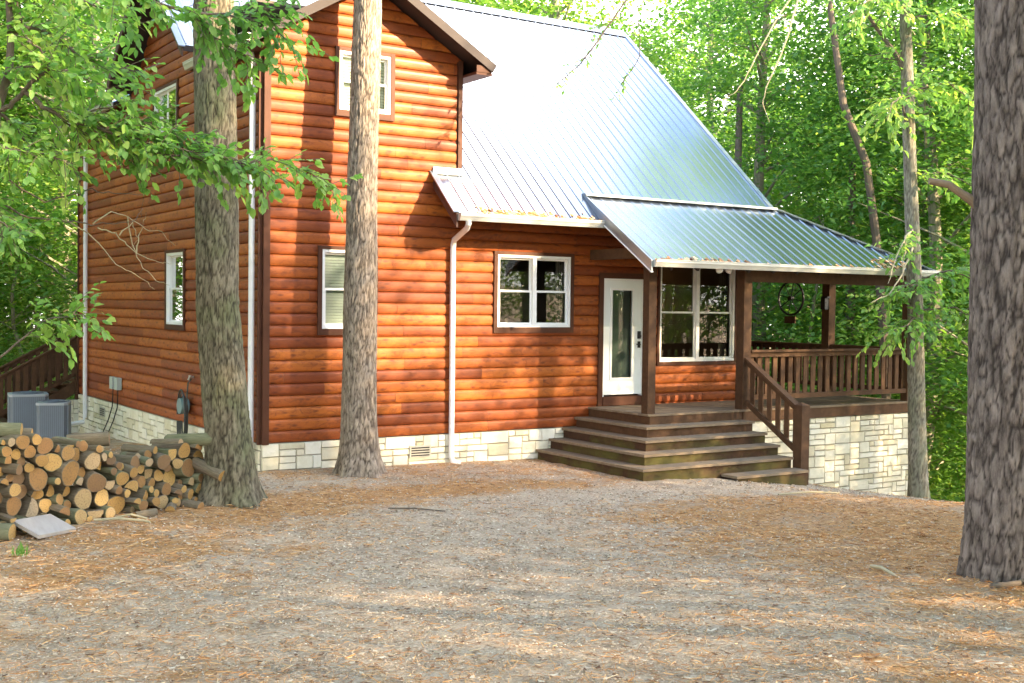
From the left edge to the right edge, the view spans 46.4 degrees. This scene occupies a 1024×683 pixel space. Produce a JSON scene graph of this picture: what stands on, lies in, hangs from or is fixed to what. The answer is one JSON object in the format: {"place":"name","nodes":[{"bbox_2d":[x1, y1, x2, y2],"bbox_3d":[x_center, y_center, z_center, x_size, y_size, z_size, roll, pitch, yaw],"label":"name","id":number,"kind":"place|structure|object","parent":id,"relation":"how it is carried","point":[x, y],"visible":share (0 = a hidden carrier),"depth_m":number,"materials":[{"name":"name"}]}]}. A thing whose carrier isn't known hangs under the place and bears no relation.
{"place":"outdoors","nodes":[
{"label":"outdoors","id":0,"kind":"place"},
{"bbox_2d":[21,0,972,334],"label":"sky","id":1,"kind":"structure","parent":0,"point":[648,6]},
{"bbox_2d":[0,339,1023,682],"bbox_3d":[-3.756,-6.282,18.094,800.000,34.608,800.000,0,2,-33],"label":"ground","id":2,"kind":"structure","parent":0,"point":[522,493],"depth_m":10.38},
{"bbox_2d":[0,523,15,541],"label":"firewood log","id":3,"kind":"object","parent":2,"relation":"on","point":[7,531],"visible":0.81,"depth_m":12.79,"materials":[{"name":"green wood"}]},
{"bbox_2d":[0,512,15,522],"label":"firewood log","id":4,"kind":"object","parent":3,"relation":"on","point":[7,518],"visible":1,"depth_m":12.97,"materials":[{"name":"brown wood"}]},
{"bbox_2d":[0,497,21,515],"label":"firewood log","id":5,"kind":"object","parent":4,"relation":"on","point":[11,506],"visible":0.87,"depth_m":13.09,"materials":[{"name":"brown wood"}]},
{"bbox_2d":[0,483,21,497],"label":"firewood log","id":6,"kind":"object","parent":5,"relation":"on","point":[11,490],"visible":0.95,"depth_m":13.06,"materials":[{"name":"beige wood"}]},
{"bbox_2d":[13,514,27,533],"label":"firewood log","id":7,"kind":"object","parent":2,"relation":"on","point":[17,516],"visible":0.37,"depth_m":13.21,"materials":[{"name":"green wood"}]},
{"bbox_2d":[17,497,38,517],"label":"firewood log","id":8,"kind":"object","parent":7,"relation":"on","point":[29,507],"visible":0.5,"depth_m":13.35,"materials":[{"name":"beige wood"}]},
{"bbox_2d":[7,391,48,433],"bbox_3d":[-10.321,1.578,25.457,0.780,1.006,0.780,0,2,-25],"label":"air conditioner","id":9,"kind":"object","parent":2,"relation":"on","point":[21,406],"visible":0.7,"depth_m":25.09,"materials":[{"name":"grey paint"}]},
{"bbox_2d":[0,141,76,390],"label":"sapling","id":10,"kind":"object","parent":2,"relation":"on","point":[12,315],"visible":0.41,"depth_m":31.64,"materials":[{"name":"green plant"}]},
{"bbox_2d":[0,1,76,375],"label":"forest tree","id":11,"kind":"object","parent":2,"relation":"on","point":[32,239],"visible":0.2,"depth_m":31.90,"materials":[{"name":"green plant"}]},
{"bbox_2d":[0,244,76,406],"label":"sapling","id":12,"kind":"object","parent":2,"relation":"on","point":[23,333],"visible":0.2,"depth_m":33.44,"materials":[{"name":"green plant"}]},
{"bbox_2d":[0,199,76,403],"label":"sapling","id":13,"kind":"object","parent":2,"relation":"on","point":[28,315],"visible":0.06,"depth_m":35.09,"materials":[{"name":"green plant"}]},
{"bbox_2d":[0,3,88,207],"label":"forest tree","id":14,"kind":"object","parent":2,"relation":"on","point":[21,103],"visible":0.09,"depth_m":34.56,"materials":[{"name":"green plant"}]},
{"bbox_2d":[14,514,75,538],"bbox_3d":[-5.140,2.028,13.126,0.434,0.160,0.500,2,2,29],"label":"stone slab","id":15,"kind":"object","parent":2,"relation":"on","point":[44,526],"visible":0.9,"depth_m":13.08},
{"bbox_2d":[36,399,70,438],"bbox_3d":[-9.332,1.645,24.314,0.620,0.886,0.620,0,2,-13],"label":"air conditioner","id":16,"kind":"object","parent":2,"relation":"on","point":[53,417],"visible":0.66,"depth_m":24.03,"materials":[{"name":"grey paint"}]},
{"bbox_2d":[0,0,114,355],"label":"forest tree","id":17,"kind":"object","parent":2,"relation":"on","point":[18,109],"visible":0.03,"depth_m":37.64,"materials":[{"name":"green plant"}]},
{"bbox_2d":[0,0,119,386],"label":"forest tree","id":18,"kind":"object","parent":2,"relation":"on","point":[52,96],"visible":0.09,"depth_m":35.01,"materials":[{"name":"green plant"}]},
{"bbox_2d":[0,0,123,394],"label":"forest tree","id":19,"kind":"object","parent":2,"relation":"on","point":[53,186],"visible":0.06,"depth_m":33.60,"materials":[{"name":"green plant"}]},
{"bbox_2d":[0,0,127,325],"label":"forest tree","id":20,"kind":"object","parent":2,"relation":"on","point":[96,38],"visible":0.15,"depth_m":30.88,"materials":[{"name":"green plant"}]},
{"bbox_2d":[47,508,86,524],"bbox_3d":[-5.133,2.005,13.775,0.508,0.191,0.170,0,8,33],"label":"firewood log","id":21,"kind":"object","parent":2,"relation":"on","point":[78,516],"visible":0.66,"depth_m":13.64,"materials":[{"name":"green wood"}]},
{"bbox_2d":[62,499,70,508],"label":"firewood log","id":22,"kind":"object","parent":21,"relation":"on","point":[66,503],"visible":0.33,"depth_m":13.68,"materials":[{"name":"brown wood"}]},
{"bbox_2d":[52,485,69,496],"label":"firewood log","id":23,"kind":"object","parent":22,"relation":"on","point":[63,491],"visible":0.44,"depth_m":13.77,"materials":[{"name":"brown wood"}]},
{"bbox_2d":[33,459,79,485],"bbox_3d":[-5.247,1.472,13.719,0.459,0.309,0.278,11,5,23],"label":"firewood log","id":24,"kind":"object","parent":23,"relation":"on","point":[66,472],"visible":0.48,"depth_m":13.59,"materials":[{"name":"brown wood"}]},
{"bbox_2d":[31,453,61,471],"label":"firewood log","id":25,"kind":"object","parent":24,"relation":"on","point":[54,463],"visible":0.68,"depth_m":13.50,"materials":[{"name":"beige wood"}]},
{"bbox_2d":[63,485,91,509],"bbox_3d":[-5.119,1.819,13.944,0.480,0.253,0.228,1,18,43],"label":"firewood log","id":26,"kind":"object","parent":21,"relation":"on","point":[78,497],"visible":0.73,"depth_m":13.78,"materials":[{"name":"beige wood"}]},
{"bbox_2d":[89,505,115,517],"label":"firewood log","id":27,"kind":"object","parent":2,"relation":"on","point":[109,511],"visible":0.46,"depth_m":13.98,"materials":[{"name":"beige wood"}]},
{"bbox_2d":[90,489,108,506],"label":"firewood log","id":28,"kind":"object","parent":27,"relation":"on","point":[100,498],"visible":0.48,"depth_m":14.01,"materials":[{"name":"beige wood"}]},
{"bbox_2d":[79,469,106,491],"bbox_3d":[-4.998,1.609,14.051,0.450,0.247,0.245,12,41,43],"label":"firewood log","id":29,"kind":"object","parent":28,"relation":"on","point":[93,481],"visible":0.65,"depth_m":13.89,"materials":[{"name":"brown wood"}]},
{"bbox_2d":[77,450,99,469],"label":"firewood log","id":30,"kind":"object","parent":29,"relation":"on","point":[89,460],"visible":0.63,"depth_m":13.90,"materials":[{"name":"beige wood"}]},
{"bbox_2d":[66,431,109,445],"bbox_3d":[-5.078,1.182,14.316,0.480,0.174,0.178,-3,3,-15],"label":"firewood log","id":31,"kind":"object","parent":30,"relation":"on","point":[99,438],"visible":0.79,"depth_m":14.27,"materials":[{"name":"brown wood"}]},
{"bbox_2d":[106,493,125,514],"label":"firewood log","id":32,"kind":"object","parent":2,"relation":"on","point":[116,502],"visible":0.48,"depth_m":14.21,"materials":[{"name":"brown wood"}]},
{"bbox_2d":[107,485,122,494],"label":"firewood log","id":33,"kind":"object","parent":32,"relation":"on","point":[117,489],"visible":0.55,"depth_m":14.16,"materials":[{"name":"brown wood"}]},
{"bbox_2d":[101,469,128,485],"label":"firewood log","id":34,"kind":"object","parent":33,"relation":"on","point":[120,477],"visible":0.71,"depth_m":14.25,"materials":[{"name":"beige wood"}]},
{"bbox_2d":[125,499,147,510],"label":"firewood log","id":35,"kind":"object","parent":2,"relation":"on","point":[143,505],"visible":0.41,"depth_m":14.38,"materials":[{"name":"brown wood"}]},
{"bbox_2d":[129,488,147,499],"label":"firewood log","id":36,"kind":"object","parent":35,"relation":"on","point":[141,494],"visible":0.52,"depth_m":14.55,"materials":[{"name":"brown wood"}]},
{"bbox_2d":[115,479,138,491],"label":"firewood log","id":37,"kind":"object","parent":36,"relation":"on","point":[131,485],"visible":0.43,"depth_m":14.44,"materials":[{"name":"beige wood"}]},
{"bbox_2d":[129,474,139,479],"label":"firewood log","id":38,"kind":"object","parent":37,"relation":"on","point":[136,477],"visible":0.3,"depth_m":14.50,"materials":[{"name":"brown wood"}]},
{"bbox_2d":[137,465,143,473],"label":"firewood log","id":39,"kind":"object","parent":38,"relation":"on","point":[140,468],"visible":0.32,"depth_m":14.54,"materials":[{"name":"beige wood"}]},
{"bbox_2d":[120,451,152,466],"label":"firewood log","id":40,"kind":"object","parent":39,"relation":"on","point":[146,461],"visible":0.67,"depth_m":14.56,"materials":[{"name":"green wood"}]},
{"bbox_2d":[136,450,151,457],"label":"firewood log","id":41,"kind":"object","parent":40,"relation":"on","point":[147,453],"visible":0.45,"depth_m":14.70,"materials":[{"name":"brown wood"}]},
{"bbox_2d":[121,444,157,453],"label":"firewood log","id":42,"kind":"object","parent":41,"relation":"on","point":[136,448],"visible":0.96,"depth_m":14.81,"materials":[{"name":"brown wood"}]},
{"bbox_2d":[0,0,363,369],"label":"elm tree","id":43,"kind":"object","parent":2,"relation":"on","point":[120,130],"visible":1,"depth_m":12.22,"materials":[{"name":"green plant"}]},
{"bbox_2d":[193,0,266,508],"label":"pine tree","id":44,"kind":"object","parent":2,"relation":"on","point":[229,449],"visible":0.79,"depth_m":15.07,"materials":[{"name":"brown plant"}]},
{"bbox_2d":[192,457,224,481],"bbox_3d":[-3.850,1.624,15.155,0.495,0.165,0.184,20,10,26],"label":"firewood log","id":45,"kind":"object","parent":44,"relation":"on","point":[200,465],"visible":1,"depth_m":15.07,"materials":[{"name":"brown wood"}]},
{"bbox_2d":[332,0,387,477],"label":"pine tree","id":46,"kind":"object","parent":2,"relation":"on","point":[359,453],"visible":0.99,"depth_m":18.10,"materials":[{"name":"brown plant"}]},
{"bbox_2d":[0,0,939,495],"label":"log cabin","id":47,"kind":"object","parent":2,"relation":"on","point":[608,340],"visible":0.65,"depth_m":21.23,"materials":[{"name":"wood"}]},
{"bbox_2d":[152,79,179,153],"bbox_3d":[-6.377,-4.089,22.114,0.122,1.315,1.497,0,2,-33],"label":"window","id":48,"kind":"structure","parent":47,"relation":"in","point":[170,91],"depth_m":21.94,"materials":[{"name":"white plastic"}]},
{"bbox_2d":[164,248,187,330],"bbox_3d":[-6.087,-0.938,21.706,0.122,1.462,1.135,0,2,-33],"label":"window","id":49,"kind":"structure","parent":47,"relation":"in","point":[175,290],"depth_m":21.84,"materials":[{"name":"white plastic"}]},
{"bbox_2d":[316,245,377,334],"bbox_3d":[-2.651,-0.809,19.063,1.042,1.407,0.182,0,2,-33],"label":"window","id":50,"kind":"structure","parent":47,"relation":"in","point":[329,319],"depth_m":18.95,"materials":[{"name":"white plastic"}]},
{"bbox_2d":[334,46,394,121],"bbox_3d":[-2.380,-4.108,19.114,1.049,1.083,0.182,0,2,-33],"label":"window","id":51,"kind":"structure","parent":47,"relation":"in","point":[387,111],"depth_m":19.06,"materials":[{"name":"white plastic"}]},
{"bbox_2d":[491,251,574,332],"bbox_3d":[0.344,-0.860,21.050,1.695,1.410,0.222,0,2,-33],"label":"window","id":52,"kind":"structure","parent":47,"relation":"in","point":[564,272],"depth_m":21.04,"materials":[{"name":"white plastic"}]},
{"bbox_2d":[596,272,642,405],"bbox_3d":[2.045,-0.041,22.107,1.150,2.440,0.152,0,2,-33],"label":"door","id":53,"kind":"structure","parent":47,"relation":"in","point":[613,378],"depth_m":22.10,"materials":[{"name":"white paint"}]},
{"bbox_2d":[475,206,905,268],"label":"leaf litter","id":54,"kind":"object","parent":47,"relation":"on","point":[521,213],"visible":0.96,"depth_m":20.24,"materials":[{"name":"brown plant"}]},
{"bbox_2d":[656,267,736,365],"bbox_3d":[3.544,-0.536,23.161,2.029,2.032,0.222,0,2,-33],"label":"window","id":55,"kind":"structure","parent":47,"relation":"in","point":[727,312],"depth_m":23.45,"materials":[{"name":"white plastic"}]},
{"bbox_2d":[778,283,803,322],"bbox_3d":[6.238,-0.897,26.710,0.100,0.980,0.787,0,2,-33],"label":"wagon wheel","id":56,"kind":"object","parent":47,"relation":"hanging from","point":[790,318],"visible":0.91,"depth_m":26.68,"materials":[{"name":"black metal"}]},
{"bbox_2d":[0,446,1023,682],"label":"pine straw","id":57,"kind":"object","parent":2,"relation":"on","point":[834,569],"visible":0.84,"depth_m":10.60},
{"bbox_2d":[0,462,1023,682],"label":"fallen leaves","id":58,"kind":"object","parent":2,"relation":"on","point":[525,658],"visible":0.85,"depth_m":9.00,"materials":[{"name":"brown plant"}]},
{"bbox_2d":[449,0,614,24],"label":"forest tree","id":59,"kind":"object","parent":2,"relation":"on","point":[504,6],"visible":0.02,"depth_m":43.14,"materials":[{"name":"green plant"}]},
{"bbox_2d":[458,0,725,108],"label":"forest tree","id":60,"kind":"object","parent":2,"relation":"on","point":[557,9],"visible":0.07,"depth_m":42.68,"materials":[{"name":"green plant"}]},
{"bbox_2d":[583,11,751,146],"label":"forest tree","id":61,"kind":"object","parent":2,"relation":"on","point":[634,35],"visible":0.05,"depth_m":40.84,"materials":[{"name":"green plant"}]},
{"bbox_2d":[625,0,846,348],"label":"forest tree","id":62,"kind":"object","parent":2,"relation":"on","point":[695,11],"visible":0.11,"depth_m":44.20,"materials":[{"name":"green plant"}]},
{"bbox_2d":[639,0,859,331],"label":"forest tree","id":63,"kind":"object","parent":2,"relation":"on","point":[785,68],"visible":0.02,"depth_m":55.78,"materials":[{"name":"green plant"}]},
{"bbox_2d":[633,0,866,172],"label":"thin tree","id":64,"kind":"object","parent":2,"relation":"on","point":[738,143],"visible":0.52,"depth_m":33.78,"materials":[{"name":"green plant"}]},
{"bbox_2d":[553,0,974,498],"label":"oak tree","id":65,"kind":"object","parent":2,"relation":"on","point":[910,251],"visible":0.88,"depth_m":22.75,"materials":[{"name":"green plant"}]},
{"bbox_2d":[710,131,819,383],"bbox_3d":[5.950,0.453,37.402,9.408,14.153,9.084,2,2,27],"label":"forest tree","id":66,"kind":"object","parent":2,"relation":"on","point":[776,184],"depth_m":35.77,"materials":[{"name":"green plant"}]},
{"bbox_2d":[626,0,922,386],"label":"forest tree","id":67,"kind":"object","parent":2,"relation":"on","point":[765,11],"visible":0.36,"depth_m":33.57,"materials":[{"name":"green plant"}]},
{"bbox_2d":[714,100,837,336],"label":"forest tree","id":68,"kind":"object","parent":2,"relation":"on","point":[749,124],"visible":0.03,"depth_m":49.77,"materials":[{"name":"green plant"}]},
{"bbox_2d":[721,3,903,333],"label":"forest tree","id":69,"kind":"object","parent":2,"relation":"on","point":[786,63],"visible":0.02,"depth_m":51.70,"materials":[{"name":"green plant"}]},
{"bbox_2d":[783,0,890,398],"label":"thin tree","id":70,"kind":"object","parent":2,"relation":"on","point":[870,193],"visible":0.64,"depth_m":27.93,"materials":[{"name":"brown plant"}]},
{"bbox_2d":[731,32,961,379],"bbox_3d":[9.744,-0.889,32.878,7.249,15.001,6.502,0,2,-33],"label":"thin tree","id":71,"kind":"object","parent":2,"relation":"on","point":[854,174],"visible":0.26,"depth_m":32.29,"materials":[{"name":"green plant"}]},
{"bbox_2d":[751,190,961,495],"bbox_3d":[7.925,1.306,31.552,8.510,10.526,9.596,2,2,43],"label":"sapling","id":72,"kind":"object","parent":2,"relation":"on","point":[812,319],"visible":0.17,"depth_m":30.89,"materials":[{"name":"green plant"}]},
{"bbox_2d":[749,16,968,448],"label":"forest tree","id":73,"kind":"object","parent":2,"relation":"on","point":[778,191],"visible":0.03,"depth_m":41.91,"materials":[{"name":"green plant"}]},
{"bbox_2d":[751,0,974,478],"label":"forest tree","id":74,"kind":"object","parent":2,"relation":"on","point":[936,244],"visible":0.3,"depth_m":29.40,"materials":[{"name":"green plant"}]},
{"bbox_2d":[753,0,973,452],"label":"forest tree","id":75,"kind":"object","parent":2,"relation":"on","point":[891,211],"visible":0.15,"depth_m":33.23,"materials":[{"name":"green plant"}]},
{"bbox_2d":[765,128,969,499],"bbox_3d":[13.160,2.212,39.968,11.459,19.049,12.400,0,2,-31],"label":"forest tree","id":76,"kind":"object","parent":2,"relation":"on","point":[885,198],"visible":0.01,"depth_m":39.23,"materials":[{"name":"green plant"}]},
{"bbox_2d":[775,302,966,498],"bbox_3d":[10.399,3.493,32.584,7.809,9.660,8.806,2,2,27],"label":"sapling","id":77,"kind":"object","parent":2,"relation":"on","point":[937,446],"visible":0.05,"depth_m":31.47,"materials":[{"name":"green plant"}]},
{"bbox_2d":[796,0,974,458],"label":"forest tree","id":78,"kind":"object","parent":2,"relation":"on","point":[962,143],"visible":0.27,"depth_m":28.29,"materials":[{"name":"green plant"}]},
{"bbox_2d":[801,114,969,500],"bbox_3d":[14.253,1.966,36.668,11.951,19.866,12.932,2,2,42],"label":"forest tree","id":79,"kind":"object","parent":2,"relation":"on","point":[896,233],"visible":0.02,"depth_m":35.85,"materials":[{"name":"green plant"}]},
{"bbox_2d":[844,2,974,501],"bbox_3d":[13.330,-0.188,31.083,11.254,20.059,11.804,-1,2,-44],"label":"forest tree","id":80,"kind":"object","parent":2,"relation":"on","point":[934,492],"visible":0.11,"depth_m":29.97,"materials":[{"name":"green plant"}]},
{"bbox_2d":[883,123,971,285],"bbox_3d":[12.744,1.233,31.642,6.138,14.914,7.962,1,2,-5],"label":"thin tree","id":81,"kind":"object","parent":2,"relation":"on","point":[957,213],"visible":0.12,"depth_m":30.16,"materials":[{"name":"green plant"}]},
{"bbox_2d":[927,379,967,501],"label":"sapling","id":82,"kind":"object","parent":2,"relation":"on","point":[955,452],"visible":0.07,"depth_m":29.75,"materials":[{"name":"green plant"}]},
{"bbox_2d":[928,365,967,501],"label":"sapling","id":83,"kind":"object","parent":2,"relation":"on","point":[962,431],"visible":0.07,"depth_m":26.87,"materials":[{"name":"green plant"}]},
{"bbox_2d":[928,0,1023,583],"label":"pine tree","id":84,"kind":"object","parent":2,"relation":"on","point":[992,545],"visible":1,"depth_m":10.34,"materials":[{"name":"grey plant"}]},
{"bbox_2d":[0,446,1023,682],"bbox_3d":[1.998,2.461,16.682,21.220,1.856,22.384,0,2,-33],"label":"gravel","id":85,"kind":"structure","parent":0,"point":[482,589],"depth_m":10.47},
{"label":"firewood log","id":86,"kind":"object","parent":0,"visible":0},
{"bbox_2d":[168,493,181,498],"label":"firewood log","id":87,"kind":"object","parent":86,"relation":"on","point":[176,495],"visible":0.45,"depth_m":14.93,"materials":[{"name":"brown wood"}]},
{"bbox_2d":[170,487,181,495],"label":"firewood log","id":88,"kind":"object","parent":87,"relation":"on","point":[176,491],"visible":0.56,"depth_m":14.83,"materials":[{"name":"brown wood"}]},
{"bbox_2d":[144,466,175,485],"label":"firewood log","id":89,"kind":"object","parent":88,"relation":"on","point":[170,477],"visible":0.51,"depth_m":14.96,"materials":[{"name":"beige wood"}]},
{"bbox_2d":[155,464,170,471],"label":"firewood log","id":90,"kind":"object","parent":89,"relation":"on","point":[168,469],"visible":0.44,"depth_m":14.84,"materials":[{"name":"brown wood"}]},
{"bbox_2d":[151,452,170,468],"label":"firewood log","id":91,"kind":"object","parent":90,"relation":"on","point":[161,461],"visible":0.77,"depth_m":14.71,"materials":[{"name":"brown wood"}]},
{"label":"firewood log","id":92,"kind":"object","parent":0,"visible":0},
{"bbox_2d":[36,498,51,512],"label":"firewood log","id":93,"kind":"object","parent":92,"relation":"on","point":[44,504],"visible":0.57,"depth_m":13.48,"materials":[{"name":"beige wood"}]},
{"bbox_2d":[26,490,43,499],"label":"firewood log","id":94,"kind":"object","parent":93,"relation":"on","point":[39,494],"visible":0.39,"depth_m":13.47,"materials":[{"name":"beige wood"}]},
{"bbox_2d":[22,467,47,490],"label":"firewood log","id":95,"kind":"object","parent":94,"relation":"on","point":[36,479],"visible":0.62,"depth_m":13.34,"materials":[{"name":"beige wood"}]},
{"bbox_2d":[22,462,33,472],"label":"firewood log","id":96,"kind":"object","parent":95,"relation":"on","point":[28,467],"visible":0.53,"depth_m":13.26,"materials":[{"name":"beige wood"}]},
{"bbox_2d":[11,456,24,465],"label":"firewood log","id":97,"kind":"object","parent":96,"relation":"on","point":[21,460],"visible":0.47,"depth_m":13.21,"materials":[{"name":"brown wood"}]},
{"bbox_2d":[19,445,35,457],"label":"firewood log","id":98,"kind":"object","parent":97,"relation":"on","point":[29,451],"visible":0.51,"depth_m":13.23,"materials":[{"name":"beige wood"}]},
{"bbox_2d":[4,434,29,448],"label":"firewood log","id":99,"kind":"object","parent":98,"relation":"on","point":[22,441],"visible":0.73,"depth_m":13.15,"materials":[{"name":"beige wood"}]},
{"bbox_2d":[0,422,22,436],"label":"firewood log","id":100,"kind":"object","parent":99,"relation":"on","point":[6,428],"visible":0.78,"depth_m":13.21,"materials":[{"name":"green wood"}]},
{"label":"firewood log","id":101,"kind":"object","parent":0,"visible":0},
{"bbox_2d":[170,488,193,499],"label":"firewood log","id":102,"kind":"object","parent":101,"relation":"on","point":[188,493],"visible":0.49,"depth_m":14.94,"materials":[{"name":"brown wood"}]},
{"bbox_2d":[171,483,186,492],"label":"firewood log","id":103,"kind":"object","parent":102,"relation":"on","point":[183,488],"visible":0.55,"depth_m":14.92,"materials":[{"name":"brown wood"}]},
{"bbox_2d":[175,479,181,483],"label":"firewood log","id":104,"kind":"object","parent":103,"relation":"on","point":[178,481],"visible":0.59,"depth_m":15.03,"materials":[{"name":"brown wood"}]},
{"bbox_2d":[150,458,194,477],"bbox_3d":[-4.326,1.615,15.166,0.510,0.254,0.272,-3,7,22],"label":"firewood log","id":105,"kind":"object","parent":104,"relation":"on","point":[186,470],"visible":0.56,"depth_m":15.05,"materials":[{"name":"brown wood"}]},
{"bbox_2d":[170,457,182,468],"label":"firewood log","id":106,"kind":"object","parent":105,"relation":"on","point":[176,463],"visible":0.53,"depth_m":14.91,"materials":[{"name":"beige wood"}]},
{"bbox_2d":[151,442,189,458],"bbox_3d":[-4.341,1.364,15.159,0.520,0.205,0.211,2,3,32],"label":"firewood log","id":107,"kind":"object","parent":106,"relation":"on","point":[183,450],"visible":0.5,"depth_m":15.03,"materials":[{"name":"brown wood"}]},
{"bbox_2d":[165,433,213,445],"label":"firewood log","id":108,"kind":"object","parent":107,"relation":"on","point":[203,439],"visible":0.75,"depth_m":15.12,"materials":[{"name":"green wood"}]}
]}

